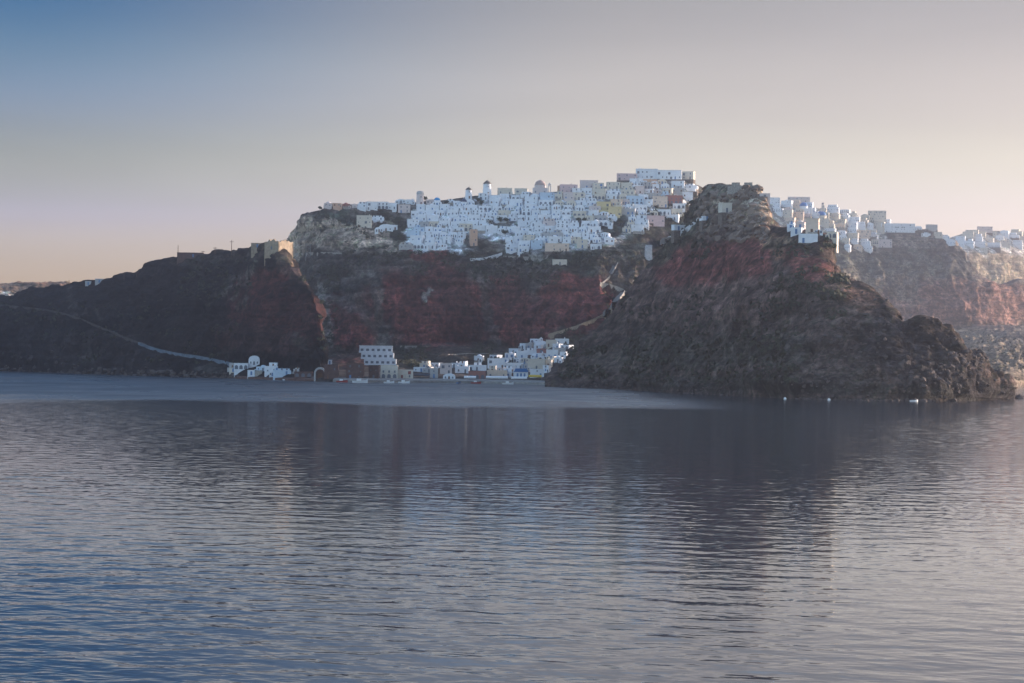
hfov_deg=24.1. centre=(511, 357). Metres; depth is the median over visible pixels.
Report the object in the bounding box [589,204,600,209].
stepped house
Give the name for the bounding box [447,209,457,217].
flat roofed house
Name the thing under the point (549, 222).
stepped house
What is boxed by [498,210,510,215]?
flat roofed house
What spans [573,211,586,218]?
arcaded house
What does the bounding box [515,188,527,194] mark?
flat roofed house
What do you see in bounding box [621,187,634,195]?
stepped house
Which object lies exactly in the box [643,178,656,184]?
flat roofed house
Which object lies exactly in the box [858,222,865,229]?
stepped house
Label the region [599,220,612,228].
arcaded house
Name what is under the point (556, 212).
flat roofed house
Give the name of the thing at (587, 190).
flat roofed house
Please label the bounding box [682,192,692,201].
flat roofed house
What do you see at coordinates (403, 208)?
flat roofed house
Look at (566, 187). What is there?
flat roofed house
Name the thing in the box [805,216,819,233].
two storey house
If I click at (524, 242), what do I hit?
flat roofed house
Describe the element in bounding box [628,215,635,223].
stepped house
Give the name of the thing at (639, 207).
arcaded house
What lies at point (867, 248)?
vaulted house
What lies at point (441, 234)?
vaulted house
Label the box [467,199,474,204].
vaulted house
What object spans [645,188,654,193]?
flat roofed house
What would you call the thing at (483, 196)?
arcaded house
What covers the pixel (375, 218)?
stepped house
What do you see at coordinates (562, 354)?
two storey house
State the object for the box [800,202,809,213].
domed church
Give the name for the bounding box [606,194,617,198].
flat roofed house
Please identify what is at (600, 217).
arcaded house
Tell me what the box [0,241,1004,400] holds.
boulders
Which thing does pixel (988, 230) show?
flat roofed house
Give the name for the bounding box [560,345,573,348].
arcaded house
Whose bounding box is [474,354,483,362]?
flat roofed house
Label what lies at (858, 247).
vaulted house
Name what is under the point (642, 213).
vaulted house
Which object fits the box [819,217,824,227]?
flat roofed house
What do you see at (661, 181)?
vaulted house
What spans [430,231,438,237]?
vaulted house
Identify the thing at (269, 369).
flat roofed house
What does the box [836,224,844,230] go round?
vaulted house
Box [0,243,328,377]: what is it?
headland
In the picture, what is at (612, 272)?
retaining wall
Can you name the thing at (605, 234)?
vaulted house
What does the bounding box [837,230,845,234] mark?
vaulted house
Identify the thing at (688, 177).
flat roofed house
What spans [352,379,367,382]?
boat
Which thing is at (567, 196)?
flat roofed house
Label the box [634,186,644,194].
two storey house
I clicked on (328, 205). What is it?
flat roofed house
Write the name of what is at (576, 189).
two storey house
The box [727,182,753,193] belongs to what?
ruined wall
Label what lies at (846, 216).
stepped house
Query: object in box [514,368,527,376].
gabled house
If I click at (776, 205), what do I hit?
flat roofed house
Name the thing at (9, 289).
hill
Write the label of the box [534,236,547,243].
stepped house
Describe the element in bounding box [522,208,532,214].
arcaded house
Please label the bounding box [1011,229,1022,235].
stepped house
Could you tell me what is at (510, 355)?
flat roofed house
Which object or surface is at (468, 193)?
windmill
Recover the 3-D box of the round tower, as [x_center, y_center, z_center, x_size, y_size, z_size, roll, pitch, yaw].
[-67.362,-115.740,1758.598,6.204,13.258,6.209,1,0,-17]
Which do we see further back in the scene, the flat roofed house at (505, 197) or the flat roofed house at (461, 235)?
the flat roofed house at (505, 197)
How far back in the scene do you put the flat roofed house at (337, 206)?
1741.60 m
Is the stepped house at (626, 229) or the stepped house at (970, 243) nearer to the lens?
the stepped house at (626, 229)
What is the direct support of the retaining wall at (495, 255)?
on the village hill at (451, 312)
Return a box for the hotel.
[359,345,395,364]
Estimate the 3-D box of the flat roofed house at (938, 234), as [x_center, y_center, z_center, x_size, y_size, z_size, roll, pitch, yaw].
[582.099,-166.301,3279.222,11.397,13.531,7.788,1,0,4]
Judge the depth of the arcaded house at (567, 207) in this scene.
1731.40 m
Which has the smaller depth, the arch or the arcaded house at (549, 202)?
the arch
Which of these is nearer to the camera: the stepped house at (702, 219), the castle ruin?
the stepped house at (702, 219)
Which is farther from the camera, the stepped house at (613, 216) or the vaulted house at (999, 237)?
the vaulted house at (999, 237)
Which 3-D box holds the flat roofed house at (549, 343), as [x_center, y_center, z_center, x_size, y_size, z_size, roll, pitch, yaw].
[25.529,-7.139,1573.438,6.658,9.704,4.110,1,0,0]
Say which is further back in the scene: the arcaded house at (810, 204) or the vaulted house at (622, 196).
the arcaded house at (810, 204)
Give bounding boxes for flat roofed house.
[95,279,102,284]
[177,252,203,263]
[247,370,253,378]
[251,243,260,257]
[254,365,264,376]
[264,366,277,376]
[324,202,332,208]
[332,203,341,210]
[342,203,349,208]
[346,363,364,377]
[348,203,357,207]
[357,214,371,228]
[369,365,379,378]
[389,203,396,211]
[398,203,410,212]
[398,370,412,377]
[405,198,414,204]
[407,230,420,236]
[411,211,418,217]
[413,367,425,371]
[414,214,426,221]
[416,203,424,211]
[420,221,428,226]
[421,210,434,214]
[423,242,436,250]
[425,204,438,211]
[425,226,433,231]
[425,238,435,241]
[426,198,433,204]
[426,214,438,221]
[430,366,437,377]
[438,219,450,227]
[440,204,449,212]
[443,236,451,243]
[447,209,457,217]
[451,221,464,228]
[455,365,469,372]
[458,231,465,238]
[459,210,471,215]
[463,204,477,209]
[465,219,478,224]
[468,213,479,220]
[469,229,477,246]
[473,225,484,233]
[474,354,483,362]
[479,220,490,225]
[485,224,497,233]
[487,358,504,368]
[487,368,507,375]
[488,195,500,199]
[489,198,500,205]
[494,215,506,222]
[497,187,512,194]
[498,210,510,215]
[500,194,508,200]
[500,200,508,206]
[505,237,513,242]
[505,352,515,357]
[505,361,522,367]
[506,225,521,232]
[509,199,523,205]
[509,348,520,353]
[513,235,522,243]
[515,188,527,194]
[515,230,526,235]
[517,246,529,255]
[517,351,527,357]
[518,240,530,245]
[519,343,525,349]
[521,228,533,234]
[525,204,537,209]
[525,342,532,347]
[526,215,537,221]
[528,357,544,368]
[531,351,545,358]
[532,210,539,214]
[533,345,543,349]
[538,215,550,221]
[540,210,551,214]
[544,226,554,233]
[545,243,568,257]
[546,340,555,348]
[548,235,561,242]
[552,210,560,215]
[552,259,566,265]
[554,348,565,353]
[554,356,563,362]
[555,337,568,344]
[560,184,577,191]
[563,192,573,201]
[571,233,580,237]
[573,192,584,199]
[580,180,597,188]
[581,187,591,193]
[585,216,593,220]
[590,219,599,225]
[592,189,606,195]
[593,183,603,188]
[604,236,613,244]
[606,182,620,189]
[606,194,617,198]
[610,199,621,206]
[616,173,636,183]
[621,182,631,188]
[621,207,635,215]
[629,178,637,184]
[638,178,646,182]
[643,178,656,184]
[644,198,652,207]
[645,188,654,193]
[649,193,659,198]
[671,209,681,218]
[671,225,684,242]
[682,171,694,183]
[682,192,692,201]
[759,193,769,207]
[770,197,779,203]
[772,203,780,207]
[781,200,792,208]
[784,217,795,224]
[788,197,809,202]
[791,227,803,236]
[793,211,803,220]
[796,221,805,228]
[798,234,817,244]
[804,213,811,217]
[810,208,815,216]
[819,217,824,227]
[842,238,849,243]
[847,222,857,229]
[881,223,914,234]
[926,224,937,231]
[934,232,942,237]
[955,236,965,243]
[965,230,978,235]
[977,226,992,235]
[1001,240,1009,248]
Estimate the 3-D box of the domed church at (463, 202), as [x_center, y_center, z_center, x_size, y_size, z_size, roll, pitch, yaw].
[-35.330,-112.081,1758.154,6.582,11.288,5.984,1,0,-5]
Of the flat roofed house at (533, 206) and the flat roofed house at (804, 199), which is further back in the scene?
the flat roofed house at (804, 199)
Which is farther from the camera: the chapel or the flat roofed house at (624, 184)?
the flat roofed house at (624, 184)
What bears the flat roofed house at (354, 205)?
on the village hill at (451, 312)
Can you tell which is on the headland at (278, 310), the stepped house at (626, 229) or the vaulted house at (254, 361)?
the vaulted house at (254, 361)
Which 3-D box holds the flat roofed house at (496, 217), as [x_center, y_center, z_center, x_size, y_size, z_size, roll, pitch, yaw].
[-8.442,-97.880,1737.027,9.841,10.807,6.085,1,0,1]
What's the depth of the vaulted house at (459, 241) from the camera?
1708.56 m
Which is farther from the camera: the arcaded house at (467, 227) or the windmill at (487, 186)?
the windmill at (487, 186)
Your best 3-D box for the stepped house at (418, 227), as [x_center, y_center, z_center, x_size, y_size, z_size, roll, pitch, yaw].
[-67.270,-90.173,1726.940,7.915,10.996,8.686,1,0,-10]
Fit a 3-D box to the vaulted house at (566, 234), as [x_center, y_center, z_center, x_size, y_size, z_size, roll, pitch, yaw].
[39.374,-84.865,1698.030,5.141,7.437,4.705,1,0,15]
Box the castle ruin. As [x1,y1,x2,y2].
[264,239,292,265]
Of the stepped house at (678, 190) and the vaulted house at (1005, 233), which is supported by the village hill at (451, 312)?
the stepped house at (678, 190)
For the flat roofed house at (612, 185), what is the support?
on the village hill at (451, 312)
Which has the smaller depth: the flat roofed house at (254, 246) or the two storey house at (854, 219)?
the flat roofed house at (254, 246)
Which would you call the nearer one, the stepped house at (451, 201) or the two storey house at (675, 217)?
the two storey house at (675, 217)
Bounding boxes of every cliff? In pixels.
[770,204,1023,386]
[950,231,1023,283]
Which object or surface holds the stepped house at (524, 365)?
on the village hill at (451, 312)
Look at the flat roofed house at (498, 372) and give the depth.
1329.66 m
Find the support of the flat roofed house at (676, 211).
on the village hill at (451, 312)
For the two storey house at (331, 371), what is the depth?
1275.07 m
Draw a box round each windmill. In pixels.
[465,187,471,199]
[483,180,492,194]
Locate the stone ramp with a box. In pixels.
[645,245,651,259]
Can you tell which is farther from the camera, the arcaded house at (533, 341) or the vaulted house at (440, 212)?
the vaulted house at (440, 212)
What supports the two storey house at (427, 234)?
on the village hill at (451, 312)
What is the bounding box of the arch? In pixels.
[314,367,323,380]
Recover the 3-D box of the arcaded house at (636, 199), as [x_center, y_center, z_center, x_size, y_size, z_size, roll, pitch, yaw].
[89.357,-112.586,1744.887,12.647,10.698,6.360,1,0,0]
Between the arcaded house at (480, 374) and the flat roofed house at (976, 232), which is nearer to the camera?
the arcaded house at (480, 374)
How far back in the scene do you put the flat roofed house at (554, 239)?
1690.56 m
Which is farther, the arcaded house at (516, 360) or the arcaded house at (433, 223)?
the arcaded house at (433, 223)
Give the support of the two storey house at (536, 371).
on the village hill at (451, 312)
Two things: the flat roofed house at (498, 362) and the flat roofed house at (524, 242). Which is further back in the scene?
the flat roofed house at (524, 242)
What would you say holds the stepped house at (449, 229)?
on the village hill at (451, 312)
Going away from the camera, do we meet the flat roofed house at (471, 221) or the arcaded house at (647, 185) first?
the flat roofed house at (471, 221)
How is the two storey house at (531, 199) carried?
on the village hill at (451, 312)
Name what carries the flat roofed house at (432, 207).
on the village hill at (451, 312)
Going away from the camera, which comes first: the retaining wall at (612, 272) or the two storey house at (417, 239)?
the retaining wall at (612, 272)
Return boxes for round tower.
[416,191,423,203]
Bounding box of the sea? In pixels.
[0,371,1023,682]
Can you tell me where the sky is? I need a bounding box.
[0,0,1023,283]
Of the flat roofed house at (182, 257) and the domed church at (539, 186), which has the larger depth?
the domed church at (539, 186)
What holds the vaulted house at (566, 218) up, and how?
on the village hill at (451, 312)
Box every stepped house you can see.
[273,368,291,379]
[357,202,366,211]
[372,215,383,222]
[399,242,413,249]
[413,225,424,231]
[420,361,430,366]
[422,366,433,372]
[434,225,441,232]
[435,238,442,245]
[444,226,452,233]
[447,199,454,205]
[450,204,463,212]
[453,215,466,221]
[453,225,463,231]
[458,361,467,365]
[468,362,486,370]
[481,216,492,222]
[483,210,497,216]
[497,226,507,234]
[503,366,515,371]
[505,242,517,247]
[507,214,516,220]
[511,209,519,215]
[518,219,529,226]
[520,192,530,200]
[521,362,527,367]
[524,348,536,354]
[530,220,542,227]
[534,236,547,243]
[537,204,549,209]
[540,231,549,235]
[543,219,555,225]
[550,230,562,236]
[555,191,562,200]
[555,225,568,233]
[569,220,578,227]
[571,237,579,242]
[577,198,586,204]
[581,231,589,238]
[586,198,596,206]
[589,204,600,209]
[590,232,598,239]
[606,189,620,195]
[607,214,616,221]
[613,202,623,207]
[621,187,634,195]
[622,226,630,232]
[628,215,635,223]
[632,183,642,188]
[651,181,658,188]
[654,188,661,195]
[661,191,668,195]
[673,186,683,194]
[684,183,698,195]
[699,216,707,231]
[787,221,794,231]
[793,200,800,208]
[813,211,819,217]
[827,205,839,212]
[841,213,849,221]
[850,211,857,216]
[850,239,858,244]
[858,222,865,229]
[859,239,870,246]
[860,218,868,227]
[871,232,878,238]
[921,232,930,236]
[942,235,949,240]
[965,239,974,247]
[974,234,982,241]
[975,239,984,247]
[1009,233,1019,239]
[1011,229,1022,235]
[1012,240,1022,249]
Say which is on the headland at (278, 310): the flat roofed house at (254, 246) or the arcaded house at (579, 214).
the flat roofed house at (254, 246)
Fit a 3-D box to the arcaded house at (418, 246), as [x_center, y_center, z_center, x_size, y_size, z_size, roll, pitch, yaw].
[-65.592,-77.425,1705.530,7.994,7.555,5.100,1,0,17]
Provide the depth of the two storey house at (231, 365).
1387.41 m
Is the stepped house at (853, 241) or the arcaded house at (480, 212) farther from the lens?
the stepped house at (853, 241)
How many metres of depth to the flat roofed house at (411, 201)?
1760.17 m
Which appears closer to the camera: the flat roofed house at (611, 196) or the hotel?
the hotel
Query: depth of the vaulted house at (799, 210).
3232.11 m
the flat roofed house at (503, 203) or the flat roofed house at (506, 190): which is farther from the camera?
the flat roofed house at (506, 190)
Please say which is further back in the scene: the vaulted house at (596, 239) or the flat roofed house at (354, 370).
the vaulted house at (596, 239)
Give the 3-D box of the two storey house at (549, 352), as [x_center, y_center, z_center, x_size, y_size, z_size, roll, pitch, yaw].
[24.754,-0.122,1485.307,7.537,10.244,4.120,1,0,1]
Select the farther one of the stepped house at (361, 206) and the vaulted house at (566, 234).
the stepped house at (361, 206)
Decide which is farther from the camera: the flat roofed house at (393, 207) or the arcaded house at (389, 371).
the flat roofed house at (393, 207)
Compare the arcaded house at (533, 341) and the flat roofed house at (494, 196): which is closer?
the arcaded house at (533, 341)
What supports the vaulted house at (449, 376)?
on the quay at (440, 380)
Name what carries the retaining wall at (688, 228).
on the headland at (727, 271)
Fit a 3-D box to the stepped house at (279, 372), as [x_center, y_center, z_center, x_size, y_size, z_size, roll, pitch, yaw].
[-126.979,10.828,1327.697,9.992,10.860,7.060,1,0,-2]
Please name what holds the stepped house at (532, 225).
on the village hill at (451, 312)
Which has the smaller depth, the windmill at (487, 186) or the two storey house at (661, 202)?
the two storey house at (661, 202)
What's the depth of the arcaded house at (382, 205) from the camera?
1750.60 m
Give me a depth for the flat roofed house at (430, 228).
1724.43 m
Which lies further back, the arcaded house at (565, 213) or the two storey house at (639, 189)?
the two storey house at (639, 189)
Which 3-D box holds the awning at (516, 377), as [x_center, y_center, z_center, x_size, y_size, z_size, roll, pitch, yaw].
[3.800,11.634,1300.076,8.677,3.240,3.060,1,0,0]
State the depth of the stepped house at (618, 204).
1733.56 m
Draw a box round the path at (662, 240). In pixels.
[660,237,670,244]
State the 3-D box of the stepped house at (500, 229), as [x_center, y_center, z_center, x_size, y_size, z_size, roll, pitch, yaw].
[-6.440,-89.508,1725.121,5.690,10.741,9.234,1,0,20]
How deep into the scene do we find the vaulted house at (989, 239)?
4376.86 m
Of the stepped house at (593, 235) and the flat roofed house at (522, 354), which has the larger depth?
the stepped house at (593, 235)
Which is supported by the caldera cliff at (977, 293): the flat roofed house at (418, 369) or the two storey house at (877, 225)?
the two storey house at (877, 225)
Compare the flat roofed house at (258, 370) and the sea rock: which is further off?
the flat roofed house at (258, 370)
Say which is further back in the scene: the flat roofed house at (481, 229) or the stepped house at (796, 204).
the stepped house at (796, 204)
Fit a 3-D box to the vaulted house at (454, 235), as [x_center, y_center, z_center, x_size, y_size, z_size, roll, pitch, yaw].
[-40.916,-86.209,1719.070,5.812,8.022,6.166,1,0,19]
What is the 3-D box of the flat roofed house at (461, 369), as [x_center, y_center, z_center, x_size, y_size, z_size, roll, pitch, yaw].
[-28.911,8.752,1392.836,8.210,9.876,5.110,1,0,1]
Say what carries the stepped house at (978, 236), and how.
on the cliff at (1005, 265)
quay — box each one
[235,376,313,380]
[333,378,544,384]
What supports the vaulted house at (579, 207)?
on the village hill at (451, 312)
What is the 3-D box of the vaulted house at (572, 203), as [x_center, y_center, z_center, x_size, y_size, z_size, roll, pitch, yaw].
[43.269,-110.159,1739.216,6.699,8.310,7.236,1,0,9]
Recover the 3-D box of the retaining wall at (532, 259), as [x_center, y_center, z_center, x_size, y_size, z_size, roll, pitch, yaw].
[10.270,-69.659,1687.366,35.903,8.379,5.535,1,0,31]
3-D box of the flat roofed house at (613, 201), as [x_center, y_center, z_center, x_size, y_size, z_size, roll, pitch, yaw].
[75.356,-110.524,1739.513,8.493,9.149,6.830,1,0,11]
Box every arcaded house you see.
[234,363,248,376]
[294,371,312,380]
[377,202,388,208]
[381,365,397,377]
[413,244,424,249]
[429,221,438,226]
[431,363,439,367]
[459,224,472,230]
[468,371,485,378]
[472,210,484,217]
[478,193,488,200]
[478,206,491,211]
[490,355,501,357]
[492,206,501,212]
[511,195,519,198]
[513,358,521,362]
[517,215,525,222]
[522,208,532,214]
[530,339,540,345]
[539,200,553,206]
[556,220,569,227]
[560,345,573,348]
[561,210,570,216]
[563,205,571,210]
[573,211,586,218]
[581,221,590,226]
[585,194,593,200]
[590,244,601,249]
[594,194,604,199]
[594,215,606,220]
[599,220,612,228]
[626,196,643,204]
[634,204,646,211]
[638,194,648,198]
[641,182,652,188]
[658,209,670,217]
[665,195,682,204]
[673,203,684,211]
[773,208,783,216]
[805,202,813,207]
[824,228,835,231]
[825,232,838,252]
[839,219,846,228]
[840,209,850,214]
[847,227,856,232]
[871,239,877,247]
[987,242,1000,252]
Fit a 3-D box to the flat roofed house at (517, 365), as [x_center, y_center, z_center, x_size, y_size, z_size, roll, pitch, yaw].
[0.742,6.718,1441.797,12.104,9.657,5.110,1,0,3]
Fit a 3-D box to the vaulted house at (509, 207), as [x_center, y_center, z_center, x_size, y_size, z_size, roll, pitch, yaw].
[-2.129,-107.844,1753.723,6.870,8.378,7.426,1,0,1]
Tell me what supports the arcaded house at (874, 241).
on the caldera cliff at (977, 293)
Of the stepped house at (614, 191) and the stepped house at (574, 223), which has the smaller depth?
the stepped house at (574, 223)
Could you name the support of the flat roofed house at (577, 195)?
on the village hill at (451, 312)
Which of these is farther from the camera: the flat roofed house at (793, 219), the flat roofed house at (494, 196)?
the flat roofed house at (793, 219)
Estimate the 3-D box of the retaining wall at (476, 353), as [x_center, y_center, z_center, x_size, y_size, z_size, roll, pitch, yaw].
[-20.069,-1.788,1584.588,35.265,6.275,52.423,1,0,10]
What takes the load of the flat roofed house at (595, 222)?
on the village hill at (451, 312)
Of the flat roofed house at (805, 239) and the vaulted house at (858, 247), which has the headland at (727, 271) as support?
the flat roofed house at (805, 239)
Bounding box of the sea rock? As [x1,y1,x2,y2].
[1015,394,1023,398]
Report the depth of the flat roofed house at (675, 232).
1216.21 m
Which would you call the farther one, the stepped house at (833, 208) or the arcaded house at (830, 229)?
the stepped house at (833, 208)
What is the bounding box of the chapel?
[534,337,545,344]
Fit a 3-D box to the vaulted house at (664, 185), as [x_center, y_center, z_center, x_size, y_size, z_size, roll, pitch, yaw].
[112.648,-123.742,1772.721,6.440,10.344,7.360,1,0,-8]
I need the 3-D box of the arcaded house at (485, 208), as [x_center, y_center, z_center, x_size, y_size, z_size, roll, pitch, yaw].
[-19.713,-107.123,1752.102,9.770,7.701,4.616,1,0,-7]
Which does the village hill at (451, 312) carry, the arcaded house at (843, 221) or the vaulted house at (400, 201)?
the vaulted house at (400, 201)
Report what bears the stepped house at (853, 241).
on the caldera cliff at (977, 293)
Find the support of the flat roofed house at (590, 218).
on the village hill at (451, 312)
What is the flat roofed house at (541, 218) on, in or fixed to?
on the village hill at (451, 312)
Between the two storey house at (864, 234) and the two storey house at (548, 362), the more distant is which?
the two storey house at (864, 234)
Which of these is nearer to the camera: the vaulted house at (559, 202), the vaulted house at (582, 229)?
the vaulted house at (582, 229)
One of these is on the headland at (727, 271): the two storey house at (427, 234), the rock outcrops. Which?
the rock outcrops
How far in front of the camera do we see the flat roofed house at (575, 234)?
1695.09 m
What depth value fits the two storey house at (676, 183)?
1774.10 m
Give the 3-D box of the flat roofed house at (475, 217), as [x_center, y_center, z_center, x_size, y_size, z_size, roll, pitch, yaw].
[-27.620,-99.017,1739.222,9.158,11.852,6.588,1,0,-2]
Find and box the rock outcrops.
[693,184,771,242]
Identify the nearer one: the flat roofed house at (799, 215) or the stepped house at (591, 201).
the stepped house at (591, 201)
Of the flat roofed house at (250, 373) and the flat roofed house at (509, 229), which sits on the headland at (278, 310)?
the flat roofed house at (250, 373)
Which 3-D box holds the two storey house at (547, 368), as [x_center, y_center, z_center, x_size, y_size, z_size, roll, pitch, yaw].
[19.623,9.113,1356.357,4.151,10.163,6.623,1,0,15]
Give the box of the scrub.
[0,193,1023,384]
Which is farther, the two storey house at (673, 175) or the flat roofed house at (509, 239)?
the two storey house at (673, 175)
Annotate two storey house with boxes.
[227,363,233,371]
[324,364,338,378]
[366,201,377,210]
[407,219,418,227]
[410,235,424,243]
[420,230,430,237]
[440,363,451,373]
[505,247,516,253]
[523,235,534,239]
[524,195,539,203]
[530,369,543,377]
[531,240,542,249]
[534,224,545,234]
[536,348,545,352]
[540,192,554,199]
[542,365,550,372]
[545,358,552,366]
[546,349,557,357]
[552,342,562,349]
[558,352,567,358]
[562,237,572,243]
[572,188,580,191]
[576,239,587,248]
[587,226,600,232]
[588,209,598,215]
[597,201,610,212]
[608,206,620,217]
[625,204,633,207]
[630,223,643,234]
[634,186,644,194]
[635,220,648,229]
[636,169,657,178]
[636,214,646,219]
[647,215,664,228]
[652,195,667,208]
[657,170,681,180]
[662,188,673,194]
[670,214,679,222]
[671,181,684,187]
[718,202,731,227]
[783,210,792,217]
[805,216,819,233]
[848,233,858,243]
[850,217,859,226]
[857,230,870,240]
[868,211,885,222]
[873,222,885,233]
[876,239,891,251]
[963,231,973,240]
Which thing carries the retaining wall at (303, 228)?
on the village hill at (451, 312)
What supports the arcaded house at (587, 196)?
on the village hill at (451, 312)
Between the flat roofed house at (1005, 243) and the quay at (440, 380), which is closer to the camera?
the quay at (440, 380)
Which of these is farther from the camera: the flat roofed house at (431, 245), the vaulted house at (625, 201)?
the vaulted house at (625, 201)
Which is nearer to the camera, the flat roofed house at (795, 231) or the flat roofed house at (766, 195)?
the flat roofed house at (795, 231)
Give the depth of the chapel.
1589.22 m
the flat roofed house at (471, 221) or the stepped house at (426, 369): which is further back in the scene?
the flat roofed house at (471, 221)
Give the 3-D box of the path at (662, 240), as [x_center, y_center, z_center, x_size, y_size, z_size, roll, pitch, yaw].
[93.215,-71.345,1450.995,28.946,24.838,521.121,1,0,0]
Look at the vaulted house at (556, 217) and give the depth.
1720.02 m
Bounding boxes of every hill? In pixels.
[0,281,70,295]
[286,179,702,381]
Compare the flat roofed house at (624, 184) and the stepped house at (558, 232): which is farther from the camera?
the flat roofed house at (624, 184)
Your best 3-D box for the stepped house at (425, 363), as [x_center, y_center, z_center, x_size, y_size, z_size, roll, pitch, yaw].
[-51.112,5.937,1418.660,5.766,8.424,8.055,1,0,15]
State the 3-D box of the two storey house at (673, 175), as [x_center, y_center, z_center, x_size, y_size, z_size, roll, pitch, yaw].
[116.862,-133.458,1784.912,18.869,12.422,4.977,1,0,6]
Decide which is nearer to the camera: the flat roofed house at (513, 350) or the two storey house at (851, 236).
the flat roofed house at (513, 350)
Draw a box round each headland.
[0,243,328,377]
[544,183,1017,400]
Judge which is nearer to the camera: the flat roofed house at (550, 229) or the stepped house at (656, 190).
the flat roofed house at (550, 229)
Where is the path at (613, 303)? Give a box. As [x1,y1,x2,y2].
[606,291,625,315]
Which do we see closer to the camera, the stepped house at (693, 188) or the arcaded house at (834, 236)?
the arcaded house at (834, 236)
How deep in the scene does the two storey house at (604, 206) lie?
1731.44 m
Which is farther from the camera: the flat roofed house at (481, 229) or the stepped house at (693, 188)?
the stepped house at (693, 188)
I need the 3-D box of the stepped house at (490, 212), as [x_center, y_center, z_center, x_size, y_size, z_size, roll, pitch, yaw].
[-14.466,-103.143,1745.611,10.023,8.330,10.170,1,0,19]
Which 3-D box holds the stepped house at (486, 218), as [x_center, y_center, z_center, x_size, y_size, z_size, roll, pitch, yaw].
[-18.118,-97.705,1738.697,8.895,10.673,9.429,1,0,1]
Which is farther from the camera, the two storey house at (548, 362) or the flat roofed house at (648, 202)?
the flat roofed house at (648, 202)
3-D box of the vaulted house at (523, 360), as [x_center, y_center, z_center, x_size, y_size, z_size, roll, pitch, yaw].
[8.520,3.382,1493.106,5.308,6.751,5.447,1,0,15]
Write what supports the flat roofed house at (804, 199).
on the caldera cliff at (977, 293)
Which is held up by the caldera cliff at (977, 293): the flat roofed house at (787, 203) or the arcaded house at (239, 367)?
the flat roofed house at (787, 203)
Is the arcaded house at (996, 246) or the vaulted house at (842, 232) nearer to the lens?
the vaulted house at (842, 232)
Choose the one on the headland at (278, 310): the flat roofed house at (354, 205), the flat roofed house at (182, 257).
the flat roofed house at (182, 257)
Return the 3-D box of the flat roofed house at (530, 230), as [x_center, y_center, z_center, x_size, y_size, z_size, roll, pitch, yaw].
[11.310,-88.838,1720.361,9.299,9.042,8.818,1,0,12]
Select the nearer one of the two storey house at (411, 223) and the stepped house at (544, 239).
the stepped house at (544, 239)
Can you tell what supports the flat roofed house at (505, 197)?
on the village hill at (451, 312)
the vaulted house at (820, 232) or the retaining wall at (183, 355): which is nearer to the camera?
the vaulted house at (820, 232)
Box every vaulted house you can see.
[249,356,259,367]
[375,227,382,233]
[379,224,392,231]
[395,199,405,203]
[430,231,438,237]
[435,210,444,215]
[438,243,447,249]
[439,232,447,239]
[443,373,455,378]
[450,232,457,238]
[455,238,464,245]
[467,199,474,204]
[504,204,513,209]
[521,358,528,362]
[551,204,560,209]
[552,215,560,220]
[555,200,563,206]
[561,216,570,221]
[563,233,570,236]
[567,200,575,207]
[569,227,577,232]
[574,205,584,210]
[578,226,587,231]
[592,237,600,242]
[598,211,608,215]
[601,232,610,237]
[618,194,626,199]
[622,199,629,204]
[638,211,646,214]
[657,179,666,183]
[660,183,668,188]
[795,208,803,211]
[814,229,822,235]
[831,213,839,223]
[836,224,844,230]
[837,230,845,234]
[844,244,850,252]
[853,244,861,251]
[861,214,869,221]
[863,245,872,253]
[867,222,872,229]
[946,239,955,245]
[979,248,987,254]
[985,237,993,241]
[996,235,1003,240]
[1000,230,1008,238]
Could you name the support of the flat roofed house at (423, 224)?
on the village hill at (451, 312)
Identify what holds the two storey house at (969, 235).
on the cliff at (1005, 265)
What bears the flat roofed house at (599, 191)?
on the village hill at (451, 312)
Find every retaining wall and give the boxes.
[0,304,137,342]
[138,342,231,365]
[291,225,373,232]
[295,252,346,255]
[447,352,508,354]
[470,253,501,260]
[503,255,547,261]
[548,308,611,338]
[599,262,617,285]
[600,282,624,310]
[663,218,698,245]
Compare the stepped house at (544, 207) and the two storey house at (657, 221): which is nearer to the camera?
the two storey house at (657, 221)
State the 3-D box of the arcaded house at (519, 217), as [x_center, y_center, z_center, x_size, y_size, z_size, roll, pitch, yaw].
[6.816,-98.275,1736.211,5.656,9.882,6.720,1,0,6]
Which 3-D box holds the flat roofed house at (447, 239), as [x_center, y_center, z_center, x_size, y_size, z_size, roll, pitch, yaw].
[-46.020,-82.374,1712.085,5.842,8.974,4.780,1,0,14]
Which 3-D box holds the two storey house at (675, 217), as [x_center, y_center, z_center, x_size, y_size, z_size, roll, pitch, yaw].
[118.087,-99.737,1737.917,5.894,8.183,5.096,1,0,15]
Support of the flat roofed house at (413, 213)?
on the village hill at (451, 312)
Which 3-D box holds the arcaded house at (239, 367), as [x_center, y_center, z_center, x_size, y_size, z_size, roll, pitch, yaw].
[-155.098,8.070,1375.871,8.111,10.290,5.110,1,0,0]
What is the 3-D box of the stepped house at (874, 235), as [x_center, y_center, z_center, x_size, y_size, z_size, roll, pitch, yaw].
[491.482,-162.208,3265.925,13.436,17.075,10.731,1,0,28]
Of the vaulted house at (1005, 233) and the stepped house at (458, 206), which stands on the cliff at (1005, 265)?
the vaulted house at (1005, 233)
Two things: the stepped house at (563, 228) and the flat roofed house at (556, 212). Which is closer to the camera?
the stepped house at (563, 228)
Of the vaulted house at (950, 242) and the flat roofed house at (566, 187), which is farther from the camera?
the vaulted house at (950, 242)
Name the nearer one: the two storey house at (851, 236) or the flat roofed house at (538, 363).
the flat roofed house at (538, 363)
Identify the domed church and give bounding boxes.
[433,196,441,205]
[460,199,468,205]
[533,180,550,194]
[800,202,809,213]
[818,211,831,227]
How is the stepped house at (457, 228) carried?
on the village hill at (451, 312)
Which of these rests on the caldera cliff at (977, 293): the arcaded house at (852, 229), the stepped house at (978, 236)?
the arcaded house at (852, 229)
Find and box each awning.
[414,373,429,378]
[486,376,507,379]
[511,376,526,378]

